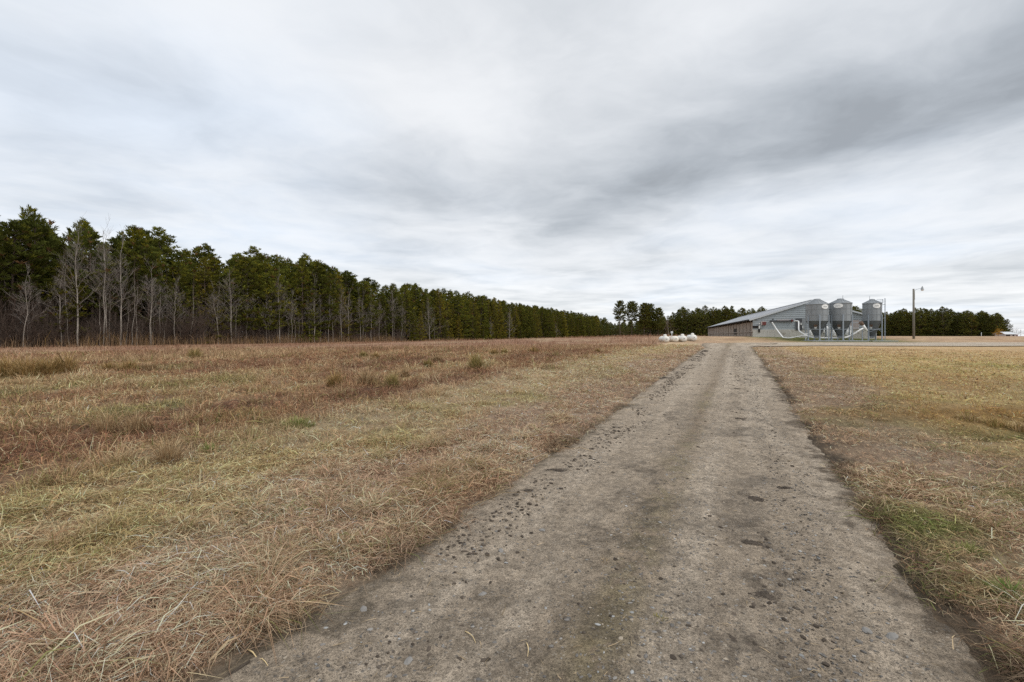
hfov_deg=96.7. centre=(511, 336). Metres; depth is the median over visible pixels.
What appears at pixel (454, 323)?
pine tree
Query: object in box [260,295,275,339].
bare tree
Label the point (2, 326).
bare shrub
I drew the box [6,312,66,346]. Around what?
bare shrub
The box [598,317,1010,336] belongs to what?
undergrowth
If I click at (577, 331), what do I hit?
pine tree
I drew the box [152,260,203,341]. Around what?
pine tree
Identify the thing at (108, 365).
grass tussock
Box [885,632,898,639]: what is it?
stone
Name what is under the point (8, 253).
tree
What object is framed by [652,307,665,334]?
pine tree
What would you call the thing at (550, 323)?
pine tree
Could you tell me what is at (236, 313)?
bare tree
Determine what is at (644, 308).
pine tree
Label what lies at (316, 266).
pine tree
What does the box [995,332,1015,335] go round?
farm shed
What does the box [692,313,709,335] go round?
pine tree
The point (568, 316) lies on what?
pine tree
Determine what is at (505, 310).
pine tree
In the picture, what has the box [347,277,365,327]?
pine tree
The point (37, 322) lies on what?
bare shrub
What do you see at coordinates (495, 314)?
pine tree
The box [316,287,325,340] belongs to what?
bare tree
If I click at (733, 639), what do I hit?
dirt crumbs
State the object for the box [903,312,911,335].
pine tree
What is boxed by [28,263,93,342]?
pine tree
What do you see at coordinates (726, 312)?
pine tree
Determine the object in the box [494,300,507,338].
pine tree
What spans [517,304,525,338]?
pine tree
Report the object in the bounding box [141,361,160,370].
grass tussock
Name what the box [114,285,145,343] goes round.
bare tree
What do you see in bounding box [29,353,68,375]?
grass tussock
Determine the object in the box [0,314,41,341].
bare shrub
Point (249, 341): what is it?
tall weeds
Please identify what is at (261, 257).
pine tree
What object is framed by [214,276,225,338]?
bare tree
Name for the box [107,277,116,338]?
bare tree
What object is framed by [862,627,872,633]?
stone
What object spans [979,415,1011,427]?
grass tussock
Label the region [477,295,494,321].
pine tree
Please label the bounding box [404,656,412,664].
stone
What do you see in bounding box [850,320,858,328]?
side door
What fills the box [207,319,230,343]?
bare shrub
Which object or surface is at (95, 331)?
bare shrub
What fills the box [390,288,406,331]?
pine tree
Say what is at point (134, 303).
bare tree
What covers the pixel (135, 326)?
bare shrub
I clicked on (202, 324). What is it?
bare shrub
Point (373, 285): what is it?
pine tree
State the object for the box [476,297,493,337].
pine tree
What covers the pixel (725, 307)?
pine tree
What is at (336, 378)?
grass tussock
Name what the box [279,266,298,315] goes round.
pine tree
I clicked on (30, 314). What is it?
bare shrub
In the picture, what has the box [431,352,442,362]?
grass tussock
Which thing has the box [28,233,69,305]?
pine tree
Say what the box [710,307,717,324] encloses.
pine tree
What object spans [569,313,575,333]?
pine tree
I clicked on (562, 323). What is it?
pine tree
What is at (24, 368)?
grass tussock
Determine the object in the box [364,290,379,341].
bare tree
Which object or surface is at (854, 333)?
feed pipe
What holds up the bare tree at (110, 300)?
on the ground at (878, 448)
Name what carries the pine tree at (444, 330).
on the ground at (878, 448)
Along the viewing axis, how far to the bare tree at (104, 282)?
76.51 m
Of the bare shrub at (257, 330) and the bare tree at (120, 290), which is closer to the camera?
the bare tree at (120, 290)
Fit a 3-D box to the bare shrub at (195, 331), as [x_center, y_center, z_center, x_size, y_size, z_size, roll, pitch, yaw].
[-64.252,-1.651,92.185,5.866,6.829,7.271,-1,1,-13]
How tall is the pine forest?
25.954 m
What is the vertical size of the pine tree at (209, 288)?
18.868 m
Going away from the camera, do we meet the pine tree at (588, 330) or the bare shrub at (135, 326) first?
the bare shrub at (135, 326)
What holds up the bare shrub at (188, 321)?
on the ground at (878, 448)
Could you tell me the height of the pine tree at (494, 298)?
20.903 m
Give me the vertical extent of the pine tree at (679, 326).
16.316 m
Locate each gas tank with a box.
[659,334,669,342]
[669,336,678,341]
[677,334,686,341]
[686,333,696,340]
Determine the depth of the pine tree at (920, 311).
288.47 m
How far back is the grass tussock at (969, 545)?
3.29 m
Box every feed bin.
[805,299,828,339]
[829,298,852,339]
[862,297,885,339]
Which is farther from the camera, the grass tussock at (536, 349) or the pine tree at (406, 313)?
the pine tree at (406, 313)
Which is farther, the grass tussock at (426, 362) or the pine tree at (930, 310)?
the pine tree at (930, 310)
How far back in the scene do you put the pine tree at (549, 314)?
280.13 m
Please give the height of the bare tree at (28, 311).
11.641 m
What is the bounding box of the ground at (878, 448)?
[0,336,1023,681]
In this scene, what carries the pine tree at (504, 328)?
on the ground at (878, 448)
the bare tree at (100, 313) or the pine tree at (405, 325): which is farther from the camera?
the pine tree at (405, 325)
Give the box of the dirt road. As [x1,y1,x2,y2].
[217,343,984,681]
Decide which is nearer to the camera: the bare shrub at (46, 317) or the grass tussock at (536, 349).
the grass tussock at (536, 349)
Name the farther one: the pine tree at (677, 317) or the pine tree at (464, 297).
the pine tree at (677, 317)
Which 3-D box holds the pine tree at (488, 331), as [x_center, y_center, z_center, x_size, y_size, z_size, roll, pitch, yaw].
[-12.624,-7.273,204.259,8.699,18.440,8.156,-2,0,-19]
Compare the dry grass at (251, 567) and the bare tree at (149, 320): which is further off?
the bare tree at (149, 320)
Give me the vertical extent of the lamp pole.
7.020 m
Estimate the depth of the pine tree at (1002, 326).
270.24 m
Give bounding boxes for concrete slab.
[802,340,868,341]
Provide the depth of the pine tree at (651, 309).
278.29 m
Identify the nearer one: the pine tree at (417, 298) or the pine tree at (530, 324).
the pine tree at (417, 298)
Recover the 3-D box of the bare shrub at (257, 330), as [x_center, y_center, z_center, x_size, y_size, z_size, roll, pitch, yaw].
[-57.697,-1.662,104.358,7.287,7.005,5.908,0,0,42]
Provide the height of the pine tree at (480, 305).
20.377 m
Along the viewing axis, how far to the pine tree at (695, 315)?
296.94 m
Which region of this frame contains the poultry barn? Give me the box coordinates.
[706,300,876,338]
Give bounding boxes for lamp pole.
[912,286,923,338]
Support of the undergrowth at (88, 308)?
on the ground at (878, 448)
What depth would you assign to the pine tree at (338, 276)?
126.79 m
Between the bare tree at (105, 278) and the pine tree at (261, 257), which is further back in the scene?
the pine tree at (261, 257)
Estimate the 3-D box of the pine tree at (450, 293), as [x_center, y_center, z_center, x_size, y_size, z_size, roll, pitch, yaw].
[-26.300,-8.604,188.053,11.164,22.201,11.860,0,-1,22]
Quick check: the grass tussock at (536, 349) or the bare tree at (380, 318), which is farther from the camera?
the bare tree at (380, 318)
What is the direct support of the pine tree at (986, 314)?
on the ground at (878, 448)
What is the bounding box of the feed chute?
[858,321,867,330]
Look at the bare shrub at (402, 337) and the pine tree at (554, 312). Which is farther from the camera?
the pine tree at (554, 312)
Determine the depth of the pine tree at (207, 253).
102.44 m
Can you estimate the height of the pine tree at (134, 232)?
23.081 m
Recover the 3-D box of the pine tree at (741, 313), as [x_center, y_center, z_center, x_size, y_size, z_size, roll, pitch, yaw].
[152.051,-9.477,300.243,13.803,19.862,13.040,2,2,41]
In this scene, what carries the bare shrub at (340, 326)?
on the ground at (878, 448)
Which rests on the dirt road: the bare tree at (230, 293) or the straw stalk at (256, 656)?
the straw stalk at (256, 656)
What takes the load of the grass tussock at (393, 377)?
on the ground at (878, 448)
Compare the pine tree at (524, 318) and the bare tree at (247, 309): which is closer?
the bare tree at (247, 309)
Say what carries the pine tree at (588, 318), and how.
on the ground at (878, 448)
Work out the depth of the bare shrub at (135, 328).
81.73 m
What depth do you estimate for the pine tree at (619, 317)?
276.93 m
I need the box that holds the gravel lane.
[713,342,1023,346]
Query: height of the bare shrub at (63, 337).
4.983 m
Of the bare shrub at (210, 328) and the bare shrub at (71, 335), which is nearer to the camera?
the bare shrub at (71, 335)
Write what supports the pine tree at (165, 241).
on the ground at (878, 448)
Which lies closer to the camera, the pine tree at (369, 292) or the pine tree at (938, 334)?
the pine tree at (369, 292)
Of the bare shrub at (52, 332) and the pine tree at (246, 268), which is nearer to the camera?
the bare shrub at (52, 332)
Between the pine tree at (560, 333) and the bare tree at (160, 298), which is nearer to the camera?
the bare tree at (160, 298)
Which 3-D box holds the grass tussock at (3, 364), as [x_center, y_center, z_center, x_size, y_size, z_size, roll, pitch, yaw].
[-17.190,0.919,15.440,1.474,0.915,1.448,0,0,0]
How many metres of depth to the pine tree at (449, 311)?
177.80 m
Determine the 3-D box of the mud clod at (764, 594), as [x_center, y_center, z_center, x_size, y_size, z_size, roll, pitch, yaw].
[1.548,1.591,2.804,0.175,0.029,0.194,0,0,2]
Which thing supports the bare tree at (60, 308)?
on the ground at (878, 448)
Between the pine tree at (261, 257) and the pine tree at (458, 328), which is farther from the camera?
the pine tree at (458, 328)
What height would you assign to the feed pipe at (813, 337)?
2.318 m
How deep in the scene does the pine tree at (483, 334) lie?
196.58 m
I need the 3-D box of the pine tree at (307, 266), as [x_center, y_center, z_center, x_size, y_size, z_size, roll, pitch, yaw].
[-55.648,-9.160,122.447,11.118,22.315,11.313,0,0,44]
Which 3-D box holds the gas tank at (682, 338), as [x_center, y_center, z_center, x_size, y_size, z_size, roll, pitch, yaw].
[19.987,0.220,53.678,0.737,1.083,3.052,0,0,9]
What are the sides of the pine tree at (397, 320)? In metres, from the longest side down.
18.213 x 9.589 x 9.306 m
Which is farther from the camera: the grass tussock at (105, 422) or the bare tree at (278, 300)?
the bare tree at (278, 300)
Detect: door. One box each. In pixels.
[796,318,801,329]
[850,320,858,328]
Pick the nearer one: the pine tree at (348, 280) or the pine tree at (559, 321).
the pine tree at (348, 280)
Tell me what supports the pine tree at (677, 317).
on the ground at (878, 448)
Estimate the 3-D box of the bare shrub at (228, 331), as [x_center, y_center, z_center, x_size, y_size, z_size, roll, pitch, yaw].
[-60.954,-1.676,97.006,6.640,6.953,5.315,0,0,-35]
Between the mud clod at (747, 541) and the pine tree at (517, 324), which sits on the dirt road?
the mud clod at (747, 541)
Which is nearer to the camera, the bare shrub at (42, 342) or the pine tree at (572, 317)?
the bare shrub at (42, 342)
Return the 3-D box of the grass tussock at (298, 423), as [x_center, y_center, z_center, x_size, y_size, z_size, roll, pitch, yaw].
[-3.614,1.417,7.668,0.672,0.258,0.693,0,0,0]
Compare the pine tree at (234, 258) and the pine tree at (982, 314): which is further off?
the pine tree at (982, 314)
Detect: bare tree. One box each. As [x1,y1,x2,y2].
[0,246,12,324]
[3,265,54,346]
[18,273,37,345]
[19,266,38,342]
[34,259,74,345]
[37,217,105,346]
[44,244,82,341]
[77,215,138,341]
[79,226,127,343]
[84,235,149,344]
[86,278,109,344]
[103,275,115,327]
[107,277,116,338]
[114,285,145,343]
[117,255,146,342]
[120,257,168,342]
[120,269,147,344]
[143,269,174,331]
[144,293,159,343]
[157,272,190,338]
[160,269,177,326]
[182,272,198,343]
[195,266,254,341]
[197,278,231,343]
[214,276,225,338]
[227,280,258,337]
[228,297,245,329]
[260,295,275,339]
[265,278,300,341]
[287,291,304,341]
[304,297,312,338]
[308,273,327,342]
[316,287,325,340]
[323,278,340,341]
[336,290,348,329]
[337,288,348,341]
[342,289,355,338]
[354,288,370,337]
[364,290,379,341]
[375,303,387,340]
[389,290,401,336]
[395,301,408,341]
[422,296,446,338]
[506,307,514,336]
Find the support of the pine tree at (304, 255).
on the ground at (878, 448)
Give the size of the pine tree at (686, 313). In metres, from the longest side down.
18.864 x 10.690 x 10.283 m
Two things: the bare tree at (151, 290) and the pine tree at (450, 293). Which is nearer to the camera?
the bare tree at (151, 290)
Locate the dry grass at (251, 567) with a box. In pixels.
[0,342,705,681]
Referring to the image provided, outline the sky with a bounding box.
[0,0,1023,335]
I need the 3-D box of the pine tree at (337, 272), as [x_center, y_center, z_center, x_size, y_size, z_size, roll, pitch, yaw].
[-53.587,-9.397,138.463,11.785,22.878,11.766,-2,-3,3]
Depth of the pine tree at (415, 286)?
164.94 m
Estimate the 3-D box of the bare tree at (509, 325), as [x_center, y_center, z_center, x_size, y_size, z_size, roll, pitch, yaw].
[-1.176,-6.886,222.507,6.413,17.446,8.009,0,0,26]
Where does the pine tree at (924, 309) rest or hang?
on the ground at (878, 448)
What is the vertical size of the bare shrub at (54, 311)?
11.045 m
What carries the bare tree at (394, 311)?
on the ground at (878, 448)
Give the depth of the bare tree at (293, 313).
109.59 m
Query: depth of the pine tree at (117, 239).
86.61 m
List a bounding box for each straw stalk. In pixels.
[229,660,250,674]
[247,648,267,665]
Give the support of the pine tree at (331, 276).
on the ground at (878, 448)
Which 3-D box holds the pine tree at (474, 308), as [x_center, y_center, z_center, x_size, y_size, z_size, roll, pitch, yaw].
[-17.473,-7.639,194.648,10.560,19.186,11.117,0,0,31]
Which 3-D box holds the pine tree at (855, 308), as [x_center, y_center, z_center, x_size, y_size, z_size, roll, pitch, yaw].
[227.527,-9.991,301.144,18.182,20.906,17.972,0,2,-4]
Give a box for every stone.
[360,606,366,611]
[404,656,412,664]
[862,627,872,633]
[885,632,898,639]
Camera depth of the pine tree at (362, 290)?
134.97 m
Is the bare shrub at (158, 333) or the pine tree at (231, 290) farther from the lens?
the pine tree at (231, 290)
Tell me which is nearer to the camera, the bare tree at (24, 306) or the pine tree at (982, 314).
the bare tree at (24, 306)
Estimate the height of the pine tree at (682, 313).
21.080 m
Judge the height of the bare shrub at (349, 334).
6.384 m
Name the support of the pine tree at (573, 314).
on the ground at (878, 448)
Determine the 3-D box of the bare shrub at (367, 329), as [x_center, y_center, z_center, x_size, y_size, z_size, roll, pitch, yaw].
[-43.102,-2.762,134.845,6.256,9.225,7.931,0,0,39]
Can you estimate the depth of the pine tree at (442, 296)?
181.76 m
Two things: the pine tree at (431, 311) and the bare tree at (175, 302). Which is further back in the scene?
the pine tree at (431, 311)
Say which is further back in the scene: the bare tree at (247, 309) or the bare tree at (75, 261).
the bare tree at (247, 309)
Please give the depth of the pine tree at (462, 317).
181.90 m
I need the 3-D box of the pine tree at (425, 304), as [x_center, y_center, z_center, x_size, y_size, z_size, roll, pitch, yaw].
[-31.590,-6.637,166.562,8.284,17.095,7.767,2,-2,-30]
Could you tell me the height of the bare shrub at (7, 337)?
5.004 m
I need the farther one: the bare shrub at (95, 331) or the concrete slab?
the bare shrub at (95, 331)
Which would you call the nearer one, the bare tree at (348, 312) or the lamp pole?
the lamp pole
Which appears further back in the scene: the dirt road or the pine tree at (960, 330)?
the pine tree at (960, 330)
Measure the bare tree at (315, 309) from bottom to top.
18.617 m
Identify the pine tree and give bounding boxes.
[0,214,66,345]
[0,218,60,330]
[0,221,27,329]
[4,216,70,310]
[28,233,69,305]
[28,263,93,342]
[36,239,85,340]
[53,217,108,343]
[64,227,130,340]
[74,256,120,342]
[88,251,144,340]
[93,225,170,331]
[100,234,137,309]
[115,239,176,340]
[119,227,169,302]
[135,235,174,327]
[139,226,192,315]
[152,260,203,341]
[162,251,204,322]
[179,258,209,315]
[183,257,234,342]
[186,257,239,327]
[187,243,225,310]
[213,267,251,340]
[216,253,264,340]
[220,257,275,340]
[232,259,285,343]
[234,246,279,317]
[244,261,290,335]
[264,254,296,315]
[266,265,298,337]
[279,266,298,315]
[282,276,312,331]
[284,257,321,342]
[285,264,314,332]
[287,261,319,319]
[291,253,313,277]
[295,262,340,342]
[308,264,345,339]
[311,273,339,340]
[323,263,337,318]
[325,274,354,340]
[333,269,350,303]
[334,270,362,326]
[337,294,365,339]
[342,271,358,319]
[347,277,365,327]
[349,280,383,337]
[358,281,379,338]
[359,277,388,325]
[373,292,392,341]
[382,287,405,339]
[383,300,400,339]
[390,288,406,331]
[393,283,419,340]
[396,294,413,339]
[405,284,424,313]
[406,301,418,339]
[408,312,419,340]
[409,283,428,330]
[416,311,426,340]
[417,298,428,339]
[420,294,439,330]
[422,288,439,339]
[422,295,435,340]
[428,289,441,332]
[431,288,453,339]
[435,294,452,329]
[438,302,458,339]
[442,319,448,340]
[444,290,459,316]
[447,292,474,338]
[448,305,459,337]
[453,296,468,339]
[453,314,463,338]
[460,298,473,337]
[461,294,468,311]
[467,297,482,339]
[468,314,478,339]
[473,296,491,338]
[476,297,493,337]
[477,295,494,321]
[478,300,493,339]
[481,326,486,338]
[487,300,495,339]
[490,302,502,338]
[491,297,501,338]
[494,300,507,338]
[497,301,512,338]
[499,307,506,337]
[504,311,515,337]
[510,306,522,338]
[512,311,520,336]
[513,305,530,335]
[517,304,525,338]
[517,325,523,338]
[522,309,535,338]
[523,307,532,338]
[526,307,535,337]
[531,308,540,337]
[535,314,542,337]
[537,309,549,337]
[540,308,556,337]
[548,309,556,337]
[553,311,558,337]
[554,314,561,337]
[555,311,563,335]
[558,310,566,337]
[560,312,568,336]
[565,311,575,336]
[565,317,571,335]
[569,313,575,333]
[570,312,580,335]
[576,314,586,337]
[576,325,580,337]
[584,318,591,336]
[587,317,592,335]
[590,316,597,336]
[612,300,627,334]
[624,301,639,334]
[636,302,651,335]
[643,303,656,334]
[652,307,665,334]
[664,316,675,335]
[665,315,676,334]
[672,316,680,333]
[673,314,685,335]
[676,306,690,334]
[681,310,694,335]
[685,313,697,334]
[690,309,702,335]
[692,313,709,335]
[698,305,710,326]
[698,310,711,335]
[709,311,722,325]
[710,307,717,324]
[717,309,725,321]
[719,305,730,321]
[721,309,734,322]
[727,306,735,320]
[736,308,747,317]
[852,306,861,312]
[883,311,892,335]
[888,312,900,335]
[888,316,896,335]
[890,312,910,335]
[894,311,911,335]
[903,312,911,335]
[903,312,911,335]
[908,307,923,335]
[909,308,931,335]
[915,308,935,335]
[920,309,935,335]
[927,312,942,335]
[928,308,936,328]
[931,313,946,335]
[937,306,954,335]
[942,307,954,334]
[947,311,956,335]
[949,316,957,335]
[952,315,964,335]
[955,311,979,335]
[958,313,970,335]
[964,314,978,335]
[972,314,988,335]
[973,313,995,335]
[979,313,1000,335]
[986,313,1008,335]
[990,315,1008,335]
[1004,319,1013,330]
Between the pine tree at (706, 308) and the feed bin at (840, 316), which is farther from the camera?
the pine tree at (706, 308)
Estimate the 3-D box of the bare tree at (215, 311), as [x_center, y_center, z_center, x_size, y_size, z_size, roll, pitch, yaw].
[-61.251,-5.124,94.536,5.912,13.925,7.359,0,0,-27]
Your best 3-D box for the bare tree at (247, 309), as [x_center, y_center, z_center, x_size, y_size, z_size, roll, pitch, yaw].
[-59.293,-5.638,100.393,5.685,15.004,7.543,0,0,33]
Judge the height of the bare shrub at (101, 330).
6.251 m
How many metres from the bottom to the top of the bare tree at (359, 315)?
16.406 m
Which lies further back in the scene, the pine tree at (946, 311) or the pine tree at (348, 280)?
the pine tree at (946, 311)
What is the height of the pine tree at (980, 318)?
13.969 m
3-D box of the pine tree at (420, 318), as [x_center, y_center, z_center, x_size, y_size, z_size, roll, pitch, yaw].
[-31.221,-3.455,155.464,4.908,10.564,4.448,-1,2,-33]
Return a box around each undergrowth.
[0,275,593,345]
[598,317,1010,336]
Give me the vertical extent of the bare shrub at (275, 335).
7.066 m
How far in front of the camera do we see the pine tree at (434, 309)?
168.50 m
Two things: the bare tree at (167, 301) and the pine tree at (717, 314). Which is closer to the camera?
the bare tree at (167, 301)
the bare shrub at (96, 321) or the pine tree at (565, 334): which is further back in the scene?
the pine tree at (565, 334)
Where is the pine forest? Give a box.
[0,204,993,336]
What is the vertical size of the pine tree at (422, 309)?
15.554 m
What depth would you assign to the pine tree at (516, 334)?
236.00 m
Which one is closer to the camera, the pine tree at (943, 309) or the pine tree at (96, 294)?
the pine tree at (96, 294)
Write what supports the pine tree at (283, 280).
on the ground at (878, 448)
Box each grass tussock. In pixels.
[0,354,25,376]
[4,356,52,378]
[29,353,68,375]
[45,350,85,373]
[90,406,126,433]
[98,360,118,370]
[99,441,140,466]
[114,408,160,434]
[115,360,141,370]
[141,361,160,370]
[142,431,195,464]
[186,346,203,358]
[191,440,223,453]
[277,413,315,429]
[322,369,345,387]
[352,367,378,384]
[372,351,379,358]
[382,369,401,387]
[399,365,410,377]
[423,359,432,366]
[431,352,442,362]
[465,350,488,369]
[527,346,538,351]
[947,540,993,560]
[955,410,979,421]
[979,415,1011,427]
[982,572,1023,604]
[1003,418,1023,431]
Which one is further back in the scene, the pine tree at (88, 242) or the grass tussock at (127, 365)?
the pine tree at (88, 242)
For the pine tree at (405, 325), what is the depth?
152.08 m
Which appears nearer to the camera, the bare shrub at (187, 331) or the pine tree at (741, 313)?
the bare shrub at (187, 331)
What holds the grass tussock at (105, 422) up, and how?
on the ground at (878, 448)
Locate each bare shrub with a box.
[0,278,57,346]
[0,280,36,345]
[0,290,30,347]
[0,312,32,346]
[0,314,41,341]
[0,314,54,347]
[0,319,21,346]
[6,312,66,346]
[12,317,65,346]
[13,305,62,335]
[13,321,46,346]
[16,298,70,345]
[31,325,51,345]
[34,309,75,346]
[36,292,84,343]
[45,318,79,346]
[46,306,88,346]
[56,324,82,346]
[79,324,105,345]
[80,312,129,342]
[80,315,107,344]
[81,308,111,332]
[83,314,111,345]
[90,316,134,344]
[93,309,131,345]
[100,301,150,342]
[111,316,142,344]
[112,325,134,345]
[118,316,150,344]
[128,312,165,344]
[129,320,148,342]
[132,316,157,344]
[136,304,178,344]
[145,321,174,344]
[160,305,217,344]
[162,323,191,341]
[163,291,216,344]
[165,309,218,338]
[171,303,216,340]
[181,306,222,338]
[187,319,213,341]
[194,310,224,340]
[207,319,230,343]
[208,323,232,343]
[217,314,243,343]
[223,323,247,343]
[228,323,256,343]
[245,323,264,343]
[250,321,272,342]
[258,323,288,342]
[264,331,274,343]
[269,322,290,340]
[325,323,346,340]
[332,312,353,339]
[337,323,361,341]
[358,320,378,337]
[396,327,409,340]
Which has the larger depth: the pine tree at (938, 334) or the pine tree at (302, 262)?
the pine tree at (938, 334)
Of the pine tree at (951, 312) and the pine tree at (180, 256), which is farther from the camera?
the pine tree at (951, 312)
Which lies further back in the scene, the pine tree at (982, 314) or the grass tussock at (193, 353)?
the pine tree at (982, 314)
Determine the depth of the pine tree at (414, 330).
152.26 m
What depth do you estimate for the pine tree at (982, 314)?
273.60 m
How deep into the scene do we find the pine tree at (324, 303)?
121.00 m
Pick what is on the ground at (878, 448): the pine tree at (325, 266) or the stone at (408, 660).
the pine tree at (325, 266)
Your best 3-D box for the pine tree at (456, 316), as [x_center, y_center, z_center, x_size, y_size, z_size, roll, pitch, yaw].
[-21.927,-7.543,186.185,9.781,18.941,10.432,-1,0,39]
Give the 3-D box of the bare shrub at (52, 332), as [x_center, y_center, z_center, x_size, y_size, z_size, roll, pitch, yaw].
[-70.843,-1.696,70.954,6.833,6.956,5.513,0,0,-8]
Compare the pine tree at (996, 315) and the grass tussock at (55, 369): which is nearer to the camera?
the grass tussock at (55, 369)
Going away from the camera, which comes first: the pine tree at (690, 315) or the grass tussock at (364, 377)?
the grass tussock at (364, 377)
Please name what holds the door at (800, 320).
in the poultry barn
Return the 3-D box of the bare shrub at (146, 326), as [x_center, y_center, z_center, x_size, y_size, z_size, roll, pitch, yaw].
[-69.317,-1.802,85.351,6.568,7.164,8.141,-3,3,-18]
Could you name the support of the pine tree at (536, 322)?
on the ground at (878, 448)
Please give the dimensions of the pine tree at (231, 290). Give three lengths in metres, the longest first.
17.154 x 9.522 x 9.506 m
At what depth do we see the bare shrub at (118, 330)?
78.87 m
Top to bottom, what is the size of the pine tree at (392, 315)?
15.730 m
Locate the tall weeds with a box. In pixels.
[0,329,566,347]
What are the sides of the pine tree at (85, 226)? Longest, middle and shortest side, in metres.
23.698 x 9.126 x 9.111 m
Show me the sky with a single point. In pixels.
(585, 156)
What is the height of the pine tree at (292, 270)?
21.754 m
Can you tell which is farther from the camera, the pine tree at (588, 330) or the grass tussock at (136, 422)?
the pine tree at (588, 330)
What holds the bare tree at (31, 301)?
on the ground at (878, 448)
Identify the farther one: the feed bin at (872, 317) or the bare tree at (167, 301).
the bare tree at (167, 301)
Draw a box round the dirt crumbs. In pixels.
[365,349,876,667]
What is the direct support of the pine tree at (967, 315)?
on the ground at (878, 448)
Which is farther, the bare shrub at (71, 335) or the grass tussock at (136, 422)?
the bare shrub at (71, 335)
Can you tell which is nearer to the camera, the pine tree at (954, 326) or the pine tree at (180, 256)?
the pine tree at (180, 256)
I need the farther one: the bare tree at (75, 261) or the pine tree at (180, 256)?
the pine tree at (180, 256)
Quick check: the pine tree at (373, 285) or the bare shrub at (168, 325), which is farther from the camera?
the pine tree at (373, 285)
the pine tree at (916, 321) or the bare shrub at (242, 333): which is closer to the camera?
the bare shrub at (242, 333)
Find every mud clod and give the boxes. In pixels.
[545,468,566,471]
[740,537,770,548]
[745,494,767,501]
[753,589,779,603]
[777,486,791,488]
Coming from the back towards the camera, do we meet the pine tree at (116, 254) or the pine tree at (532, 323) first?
the pine tree at (532, 323)
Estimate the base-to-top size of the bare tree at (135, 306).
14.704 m
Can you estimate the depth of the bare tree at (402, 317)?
147.33 m
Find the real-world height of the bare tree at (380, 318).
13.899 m
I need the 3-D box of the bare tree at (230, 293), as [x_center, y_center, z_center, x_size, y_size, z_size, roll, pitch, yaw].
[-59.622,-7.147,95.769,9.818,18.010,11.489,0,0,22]
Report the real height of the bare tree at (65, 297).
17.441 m
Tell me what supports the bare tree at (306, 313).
on the ground at (878, 448)
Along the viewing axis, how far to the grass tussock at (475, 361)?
17.46 m
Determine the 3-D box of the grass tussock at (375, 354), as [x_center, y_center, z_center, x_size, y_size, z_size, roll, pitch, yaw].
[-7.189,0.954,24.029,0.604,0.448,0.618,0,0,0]
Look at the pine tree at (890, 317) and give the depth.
297.90 m
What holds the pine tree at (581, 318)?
on the ground at (878, 448)
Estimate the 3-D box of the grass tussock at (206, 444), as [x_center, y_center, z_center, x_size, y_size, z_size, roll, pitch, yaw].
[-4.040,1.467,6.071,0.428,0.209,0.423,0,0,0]
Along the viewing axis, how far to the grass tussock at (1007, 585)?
2.72 m
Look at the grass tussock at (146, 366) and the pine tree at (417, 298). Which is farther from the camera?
the pine tree at (417, 298)
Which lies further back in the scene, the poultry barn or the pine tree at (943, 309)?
the pine tree at (943, 309)
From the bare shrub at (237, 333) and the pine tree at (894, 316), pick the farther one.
the pine tree at (894, 316)
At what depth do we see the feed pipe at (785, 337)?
57.70 m
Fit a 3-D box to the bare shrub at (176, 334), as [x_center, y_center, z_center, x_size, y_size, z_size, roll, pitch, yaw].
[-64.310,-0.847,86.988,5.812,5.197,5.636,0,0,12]
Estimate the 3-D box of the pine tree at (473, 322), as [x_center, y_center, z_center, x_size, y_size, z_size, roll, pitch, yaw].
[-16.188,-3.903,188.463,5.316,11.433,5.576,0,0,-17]
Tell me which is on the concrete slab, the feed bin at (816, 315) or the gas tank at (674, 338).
the feed bin at (816, 315)
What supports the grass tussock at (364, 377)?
on the ground at (878, 448)
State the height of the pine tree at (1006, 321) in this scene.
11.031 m
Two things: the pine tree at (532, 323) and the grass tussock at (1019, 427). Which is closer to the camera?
the grass tussock at (1019, 427)
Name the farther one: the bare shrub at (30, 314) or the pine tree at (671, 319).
the pine tree at (671, 319)
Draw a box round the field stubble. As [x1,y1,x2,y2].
[0,334,704,363]
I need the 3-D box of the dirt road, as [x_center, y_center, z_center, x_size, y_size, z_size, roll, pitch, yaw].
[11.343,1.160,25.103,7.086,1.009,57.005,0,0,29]
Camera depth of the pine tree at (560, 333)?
294.03 m
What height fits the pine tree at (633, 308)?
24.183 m
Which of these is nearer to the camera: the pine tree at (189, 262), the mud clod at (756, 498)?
the mud clod at (756, 498)
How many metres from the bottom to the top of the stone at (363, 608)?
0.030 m
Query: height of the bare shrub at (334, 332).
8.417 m
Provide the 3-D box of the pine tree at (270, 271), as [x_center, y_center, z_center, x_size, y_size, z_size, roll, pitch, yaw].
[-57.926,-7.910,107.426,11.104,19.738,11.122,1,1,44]
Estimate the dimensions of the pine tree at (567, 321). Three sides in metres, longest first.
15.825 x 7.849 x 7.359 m
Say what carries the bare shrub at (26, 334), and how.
on the ground at (878, 448)
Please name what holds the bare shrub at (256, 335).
on the ground at (878, 448)
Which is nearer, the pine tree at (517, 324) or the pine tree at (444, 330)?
the pine tree at (444, 330)
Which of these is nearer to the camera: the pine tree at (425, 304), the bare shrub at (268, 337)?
the bare shrub at (268, 337)
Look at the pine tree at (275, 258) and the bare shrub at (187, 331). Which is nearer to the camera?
the bare shrub at (187, 331)
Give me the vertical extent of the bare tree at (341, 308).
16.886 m
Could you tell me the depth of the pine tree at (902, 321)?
294.12 m
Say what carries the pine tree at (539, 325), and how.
on the ground at (878, 448)
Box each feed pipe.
[772,322,803,338]
[794,320,841,338]
[844,328,863,337]

